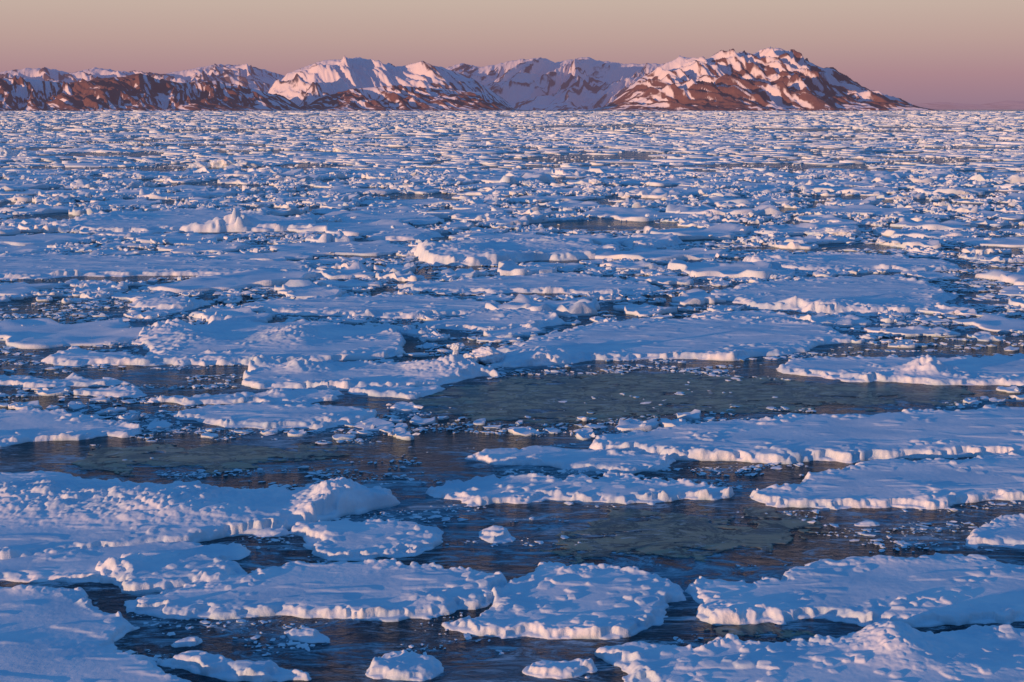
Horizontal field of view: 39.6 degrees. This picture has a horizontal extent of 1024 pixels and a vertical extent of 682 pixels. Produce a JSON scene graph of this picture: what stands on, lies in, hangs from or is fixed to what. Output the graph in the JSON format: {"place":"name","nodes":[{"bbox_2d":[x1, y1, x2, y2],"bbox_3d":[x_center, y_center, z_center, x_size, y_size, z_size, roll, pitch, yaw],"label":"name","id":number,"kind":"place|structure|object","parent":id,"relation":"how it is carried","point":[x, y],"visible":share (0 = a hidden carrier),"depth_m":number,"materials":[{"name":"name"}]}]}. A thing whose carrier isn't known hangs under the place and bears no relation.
{"place":"outdoors","nodes":[
{"label":"outdoors","id":0,"kind":"place"},
{"bbox_2d":[0,63,284,92],"bbox_3d":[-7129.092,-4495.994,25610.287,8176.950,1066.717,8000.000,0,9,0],"label":"snowy mountain range","id":1,"kind":"structure","parent":0,"point":[251,77],"depth_m":25834.54,"materials":[{"name":"white snow"}]},
{"bbox_2d":[0,73,304,110],"bbox_3d":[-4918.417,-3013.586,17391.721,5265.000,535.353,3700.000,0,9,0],"label":"brown hills","id":2,"kind":"structure","parent":0,"point":[140,92],"depth_m":16914.85,"materials":[{"name":"brown stone"}]},
{"bbox_2d":[268,55,519,109],"bbox_3d":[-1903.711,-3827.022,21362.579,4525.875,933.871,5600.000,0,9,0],"label":"snowy mountain","id":3,"kind":"structure","parent":0,"point":[308,84],"depth_m":21356.67,"materials":[{"name":"white snow"}]},
{"bbox_2d":[300,85,516,109],"bbox_3d":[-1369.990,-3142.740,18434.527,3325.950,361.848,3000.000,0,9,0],"label":"brown hills","id":4,"kind":"structure","parent":0,"point":[398,97],"depth_m":17943.13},
{"bbox_2d":[0,110,1023,681],"bbox_3d":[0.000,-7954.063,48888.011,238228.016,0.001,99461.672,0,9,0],"label":"sea","id":5,"kind":"structure","parent":0,"point":[350,650],"depth_m":60.15,"materials":[{"name":"blue liquid"}]},
{"bbox_2d":[0,145,36,155],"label":"ice hummock","id":6,"kind":"object","parent":5,"relation":"on","point":[5,150],"visible":0.52,"depth_m":450.72,"materials":[{"name":"white ice"}]},
{"bbox_2d":[0,372,130,387],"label":"ice floe","id":7,"kind":"object","parent":5,"relation":"on","point":[71,379],"visible":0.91,"depth_m":78.25,"materials":[{"name":"white ice"}]},
{"bbox_2d":[0,406,140,446],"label":"ice floe","id":8,"kind":"object","parent":5,"relation":"on","point":[27,424],"visible":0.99,"depth_m":67.14,"materials":[{"name":"white ice"}]},
{"bbox_2d":[0,584,190,681],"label":"ice floe","id":9,"kind":"object","parent":5,"relation":"on","point":[53,634],"visible":1,"depth_m":40.05,"materials":[{"name":"white ice"}]},
{"bbox_2d":[71,385,146,397],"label":"ice floe","id":10,"kind":"object","parent":5,"relation":"on","point":[119,391],"visible":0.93,"depth_m":75.56,"materials":[{"name":"white ice"}]},
{"bbox_2d":[0,541,250,582],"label":"ice floe","id":11,"kind":"object","parent":5,"relation":"on","point":[74,565],"visible":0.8,"depth_m":47.61,"materials":[{"name":"white ice"}]},
{"bbox_2d":[123,140,159,144],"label":"ice hummock","id":12,"kind":"object","parent":5,"relation":"on","point":[133,142],"visible":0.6,"depth_m":598.42,"materials":[{"name":"white ice"}]},
{"bbox_2d":[41,346,248,365],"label":"ice floe","id":13,"kind":"object","parent":5,"relation":"on","point":[74,356],"visible":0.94,"depth_m":84.98,"materials":[{"name":"white ice"}]},
{"bbox_2d":[0,252,309,278],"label":"ice floe","id":14,"kind":"object","parent":5,"relation":"on","point":[48,265],"visible":0.97,"depth_m":134.69,"materials":[{"name":"white ice"}]},
{"bbox_2d":[127,295,210,311],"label":"ice floe","id":15,"kind":"object","parent":5,"relation":"on","point":[180,303],"visible":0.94,"depth_m":108.78,"materials":[{"name":"white ice"}]},
{"bbox_2d":[95,552,247,594],"bbox_3d":[-11.162,7.447,46.379,5.137,0.877,3.568,-3,10,-16],"label":"ice floe","id":16,"kind":"object","parent":5,"relation":"on","point":[134,573],"visible":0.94,"depth_m":45.96,"materials":[{"name":"white ice"}]},
{"bbox_2d":[48,206,322,232],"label":"ice floe","id":17,"kind":"object","parent":5,"relation":"on","point":[204,219],"visible":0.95,"depth_m":181.68,"materials":[{"name":"white ice"}]},
{"bbox_2d":[171,636,202,646],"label":"ice floe","id":18,"kind":"object","parent":5,"relation":"on","point":[190,641],"visible":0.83,"depth_m":40.31,"materials":[{"name":"white ice"}]},
{"bbox_2d":[0,470,399,558],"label":"ice floe","id":19,"kind":"object","parent":5,"relation":"on","point":[41,510],"visible":0.95,"depth_m":52.06,"materials":[{"name":"white ice"}]},
{"bbox_2d":[71,443,357,475],"bbox_3d":[-13.062,5.117,61.854,12.362,0.036,6.009,0,9,0],"label":"thin ice sheet","id":20,"kind":"object","parent":5,"relation":"on","point":[214,457],"visible":1,"depth_m":62.18,"materials":[{"name":"grey ice"}]},
{"bbox_2d":[187,155,265,167],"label":"ice hummock","id":21,"kind":"object","parent":5,"relation":"on","point":[224,161],"visible":0.56,"depth_m":369.86,"materials":[{"name":"white ice"}]},
{"bbox_2d":[156,650,311,681],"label":"ice floe","id":22,"kind":"object","parent":5,"relation":"on","point":[217,666],"visible":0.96,"depth_m":38.25,"materials":[{"name":"white ice"}]},
{"bbox_2d":[147,388,343,405],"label":"ice floe","id":23,"kind":"object","parent":5,"relation":"on","point":[276,396],"visible":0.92,"depth_m":74.07,"materials":[{"name":"white ice"}]},
{"bbox_2d":[130,311,405,365],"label":"ice floe","id":24,"kind":"object","parent":5,"relation":"on","point":[284,342],"visible":0.96,"depth_m":90.83,"materials":[{"name":"white ice"}]},
{"bbox_2d":[253,527,288,536],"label":"ice floe","id":25,"kind":"object","parent":5,"relation":"on","point":[272,532],"visible":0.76,"depth_m":50.72,"materials":[{"name":"white ice"}]},
{"bbox_2d":[170,402,377,429],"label":"ice floe","id":26,"kind":"object","parent":5,"relation":"on","point":[268,415],"visible":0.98,"depth_m":69.61,"materials":[{"name":"white ice"}]},
{"bbox_2d":[284,628,329,642],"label":"ice floe","id":27,"kind":"object","parent":5,"relation":"on","point":[309,635],"visible":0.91,"depth_m":40.79,"materials":[{"name":"white ice"}]},
{"bbox_2d":[124,558,507,621],"bbox_3d":[-6.092,7.785,44.935,12.050,0.674,5.835,0,9,0],"label":"ice floe","id":28,"kind":"object","parent":5,"relation":"on","point":[390,590],"visible":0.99,"depth_m":43.98,"materials":[{"name":"white ice"}]},
{"bbox_2d":[332,147,372,151],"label":"ice hummock","id":29,"kind":"object","parent":5,"relation":"on","point":[342,149],"visible":0.5,"depth_m":507.20,"materials":[{"name":"white ice"}]},
{"bbox_2d":[289,517,443,560],"bbox_3d":[-5.228,6.981,49.994,5.825,0.633,4.743,0,9,0],"label":"ice floe","id":30,"kind":"object","parent":5,"relation":"on","point":[349,540],"visible":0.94,"depth_m":49.75,"materials":[{"name":"white ice"}]},
{"bbox_2d":[242,354,499,390],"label":"ice floe","id":31,"kind":"object","parent":5,"relation":"on","point":[264,372],"visible":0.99,"depth_m":80.27,"materials":[{"name":"white ice"}]},
{"bbox_2d":[244,293,499,318],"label":"ice floe","id":32,"kind":"object","parent":5,"relation":"on","point":[390,306],"visible":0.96,"depth_m":107.67,"materials":[{"name":"white ice"}]},
{"bbox_2d":[348,385,444,398],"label":"ice floe","id":33,"kind":"object","parent":5,"relation":"on","point":[404,391],"visible":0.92,"depth_m":75.79,"materials":[{"name":"white ice"}]},
{"bbox_2d":[365,650,443,680],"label":"ice floe","id":34,"kind":"object","parent":5,"relation":"on","point":[404,665],"visible":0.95,"depth_m":38.26,"materials":[{"name":"white ice"}]},
{"bbox_2d":[366,228,443,240],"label":"ice floe","id":35,"kind":"object","parent":5,"relation":"on","point":[410,234],"visible":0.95,"depth_m":167.11,"materials":[{"name":"white ice"}]},
{"bbox_2d":[451,343,476,362],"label":"ice hummock","id":36,"kind":"object","parent":5,"relation":"on","point":[455,347],"visible":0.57,"depth_m":81.84,"materials":[{"name":"white ice"}]},
{"bbox_2d":[463,346,505,363],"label":"ice hummock","id":37,"kind":"object","parent":5,"relation":"on","point":[487,355],"visible":0.85,"depth_m":84.66,"materials":[{"name":"white ice"}]},
{"bbox_2d":[418,308,565,331],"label":"ice floe","id":38,"kind":"object","parent":5,"relation":"on","point":[502,318],"visible":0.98,"depth_m":100.38,"materials":[{"name":"white ice"}]},
{"bbox_2d":[478,525,515,543],"bbox_3d":[-0.561,6.936,50.638,1.546,0.515,1.988,0,9,0],"label":"ice floe","id":39,"kind":"object","parent":5,"relation":"on","point":[496,534],"visible":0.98,"depth_m":50.30,"materials":[{"name":"white ice"}]},
{"bbox_2d":[0,109,1023,440],"bbox_3d":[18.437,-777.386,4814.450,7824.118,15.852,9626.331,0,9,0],"label":"pack ice","id":40,"kind":"structure","parent":5,"relation":"on","point":[50,333],"depth_m":235.14,"materials":[{"name":"white ice"}]},
{"bbox_2d":[0,117,1023,678],"bbox_3d":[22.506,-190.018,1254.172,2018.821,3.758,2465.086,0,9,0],"label":"brash ice","id":41,"kind":"structure","parent":5,"relation":"on","point":[978,285],"depth_m":137.47,"materials":[{"name":"white ice"}]},
{"bbox_2d":[410,236,619,265],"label":"ice floe","id":42,"kind":"object","parent":5,"relation":"on","point":[479,252],"visible":0.95,"depth_m":143.77,"materials":[{"name":"white ice"}]},
{"bbox_2d":[393,272,659,293],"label":"ice floe","id":43,"kind":"object","parent":5,"relation":"on","point":[568,283],"visible":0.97,"depth_m":120.78,"materials":[{"name":"white ice"}]},
{"bbox_2d":[522,658,597,678],"bbox_3d":[1.299,8.896,38.504,2.246,0.549,1.313,0,9,0],"label":"ice floe","id":44,"kind":"object","parent":5,"relation":"on","point":[574,668],"visible":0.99,"depth_m":38.28,"materials":[{"name":"white ice"}]},
{"bbox_2d":[442,561,685,639],"bbox_3d":[1.958,8.052,43.419,6.037,0.634,8.070,5,10,27],"label":"ice floe","id":45,"kind":"object","parent":5,"relation":"on","point":[559,600],"visible":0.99,"depth_m":43.07,"materials":[{"name":"white ice"}]},
{"bbox_2d":[465,445,675,473],"bbox_3d":[2.468,5.102,61.586,9.214,0.612,3.768,3,10,16],"label":"ice floe","id":46,"kind":"object","parent":5,"relation":"on","point":[625,461],"visible":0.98,"depth_m":61.01,"materials":[{"name":"white ice"}]},
{"bbox_2d":[425,470,734,506],"bbox_3d":[2.707,5.888,56.600,12.416,0.664,4.778,0,9,0],"label":"ice floe","id":47,"kind":"object","parent":5,"relation":"on","point":[610,486],"visible":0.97,"depth_m":55.99,"materials":[{"name":"white ice"}]},
{"bbox_2d":[589,178,620,186],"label":"ice hummock","id":48,"kind":"object","parent":5,"relation":"on","point":[596,182],"visible":0.53,"depth_m":279.08,"materials":[{"name":"white ice"}]},
{"bbox_2d":[622,233,682,248],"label":"ice floe","id":49,"kind":"object","parent":5,"relation":"on","point":[648,241],"visible":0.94,"depth_m":158.56,"materials":[{"name":"white ice"}]},
{"bbox_2d":[490,316,855,367],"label":"ice floe","id":50,"kind":"object","parent":5,"relation":"on","point":[723,338],"visible":0.97,"depth_m":91.78,"materials":[{"name":"white ice"}]},
{"bbox_2d":[538,506,827,563],"bbox_3d":[6.141,6.888,50.986,10.470,0.037,7.042,0,9,0],"label":"thin ice sheet","id":51,"kind":"object","parent":5,"relation":"on","point":[667,534],"visible":1,"depth_m":50.78,"materials":[{"name":"grey ice"}]},
{"bbox_2d":[408,372,973,428],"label":"thin ice sheet","id":52,"kind":"object","parent":5,"relation":"on","point":[510,399],"visible":0.98,"depth_m":75.42,"materials":[{"name":"ice"}]},
{"bbox_2d":[690,310,799,320],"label":"ice floe","id":53,"kind":"object","parent":5,"relation":"on","point":[758,315],"visible":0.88,"depth_m":103.16,"materials":[{"name":"white ice"}]},
{"bbox_2d":[704,622,815,641],"bbox_3d":[7.258,8.400,41.714,3.452,0.036,2.988,0,9,0],"label":"thin ice sheet","id":54,"kind":"object","parent":5,"relation":"on","point":[753,629],"visible":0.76,"depth_m":41.36,"materials":[{"name":"grey ice"}]},
{"bbox_2d":[588,405,1023,463],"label":"ice floe","id":55,"kind":"object","parent":5,"relation":"on","point":[984,430],"visible":1,"depth_m":64.13,"materials":[{"name":"white ice"}]},
{"bbox_2d":[594,621,1023,681],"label":"ice floe","id":56,"kind":"object","parent":5,"relation":"on","point":[890,651],"visible":1,"depth_m":38.53,"materials":[{"name":"white ice"}]},
{"bbox_2d":[804,227,861,236],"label":"ice hummock","id":57,"kind":"object","parent":5,"relation":"on","point":[836,231],"visible":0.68,"depth_m":169.85,"materials":[{"name":"white ice"}]},
{"bbox_2d":[709,277,957,313],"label":"ice floe","id":58,"kind":"object","parent":5,"relation":"on","point":[826,295],"visible":0.98,"depth_m":113.66,"materials":[{"name":"white ice"}]},
{"bbox_2d":[792,274,906,280],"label":"ice floe","id":59,"kind":"object","parent":5,"relation":"on","point":[880,276],"visible":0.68,"depth_m":126.05,"materials":[{"name":"white ice"}]},
{"bbox_2d":[741,251,958,271],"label":"ice floe","id":60,"kind":"object","parent":5,"relation":"on","point":[831,261],"visible":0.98,"depth_m":137.66,"materials":[{"name":"white ice"}]},
{"bbox_2d":[685,553,1023,627],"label":"ice floe","id":61,"kind":"object","parent":5,"relation":"on","point":[937,589],"visible":1,"depth_m":43.93,"materials":[{"name":"white ice"}]},
{"bbox_2d":[854,520,879,525],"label":"ice floe","id":62,"kind":"object","parent":5,"relation":"on","point":[868,523],"visible":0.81,"depth_m":51.93,"materials":[{"name":"white ice"}]},
{"bbox_2d":[750,451,1023,509],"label":"ice floe","id":63,"kind":"object","parent":5,"relation":"on","point":[934,484],"visible":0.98,"depth_m":56.29,"materials":[{"name":"white ice"}]},
{"bbox_2d":[776,353,1023,386],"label":"ice floe","id":64,"kind":"object","parent":5,"relation":"on","point":[1005,370],"visible":0.97,"depth_m":80.99,"materials":[{"name":"white ice"}]},
{"bbox_2d":[965,513,1023,548],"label":"ice floe","id":65,"kind":"object","parent":5,"relation":"on","point":[1007,531],"visible":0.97,"depth_m":50.14,"materials":[{"name":"white ice"}]},
{"bbox_2d":[0,0,1023,104],"label":"sky","id":66,"kind":"structure","parent":0,"point":[912,51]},
{"bbox_2d":[446,57,663,109],"bbox_3d":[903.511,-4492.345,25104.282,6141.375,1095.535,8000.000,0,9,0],"label":"snowy mountain range","id":67,"kind":"structure","parent":0,"point":[580,83],"depth_m":24112.07,"materials":[{"name":"white snow"}]},
{"bbox_2d":[592,46,934,109],"bbox_3d":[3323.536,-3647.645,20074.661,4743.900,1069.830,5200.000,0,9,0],"label":"snowy mountain","id":68,"kind":"structure","parent":0,"point":[770,78],"depth_m":19008.06,"materials":[{"name":"white snow"}]},
{"bbox_2d":[912,101,1023,109],"bbox_3d":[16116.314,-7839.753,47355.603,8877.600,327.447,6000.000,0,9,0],"label":"distant coast","id":69,"kind":"structure","parent":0,"point":[1009,105],"depth_m":46330.41}
]}

